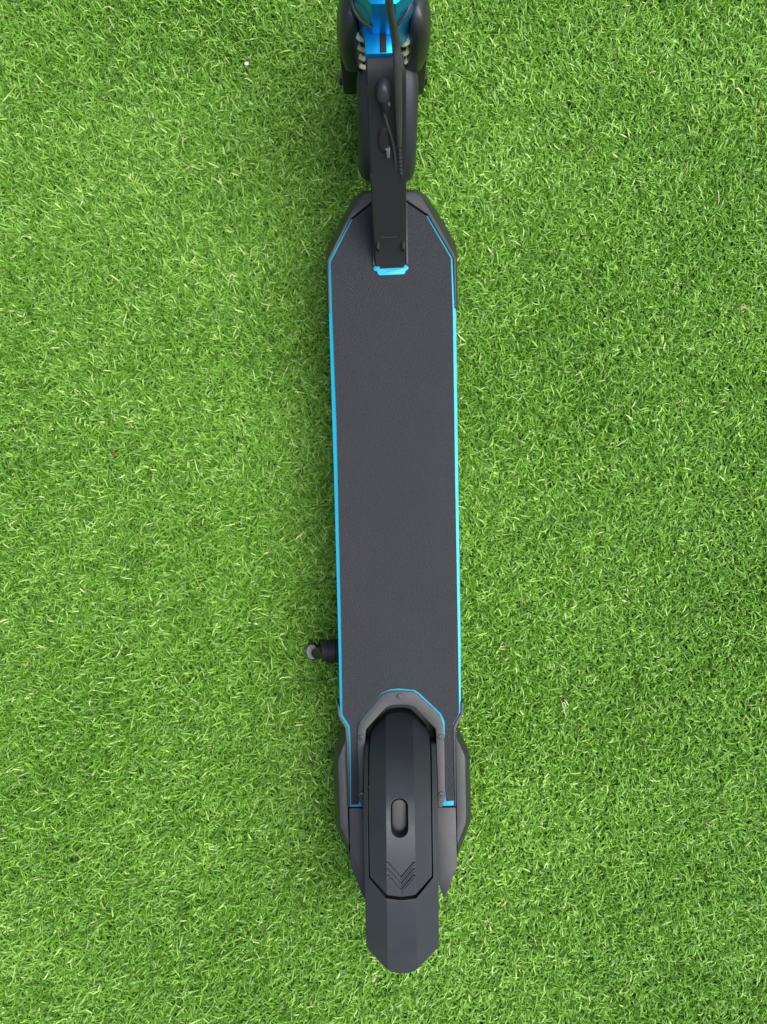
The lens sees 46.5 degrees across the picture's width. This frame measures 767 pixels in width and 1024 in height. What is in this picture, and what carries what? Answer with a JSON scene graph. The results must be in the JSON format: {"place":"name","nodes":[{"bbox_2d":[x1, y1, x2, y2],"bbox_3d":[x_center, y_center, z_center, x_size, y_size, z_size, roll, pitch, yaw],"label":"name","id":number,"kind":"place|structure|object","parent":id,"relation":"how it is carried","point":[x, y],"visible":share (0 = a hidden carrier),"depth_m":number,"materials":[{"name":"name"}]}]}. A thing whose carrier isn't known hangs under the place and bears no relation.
{"place":"outdoors","nodes":[
{"label":"outdoors","id":0,"kind":"place"},
{"bbox_2d":[0,0,766,1023],"bbox_3d":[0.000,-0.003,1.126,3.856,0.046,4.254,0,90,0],"label":"grass","id":1,"kind":"structure","parent":0,"point":[486,396],"depth_m":1.14,"materials":[{"name":"green plant"}]},
{"bbox_2d":[306,0,470,972],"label":"kick scooter","id":2,"kind":"object","parent":1,"relation":"on","point":[394,649],"visible":1,"depth_m":1.02,"materials":[{"name":"black metal"}]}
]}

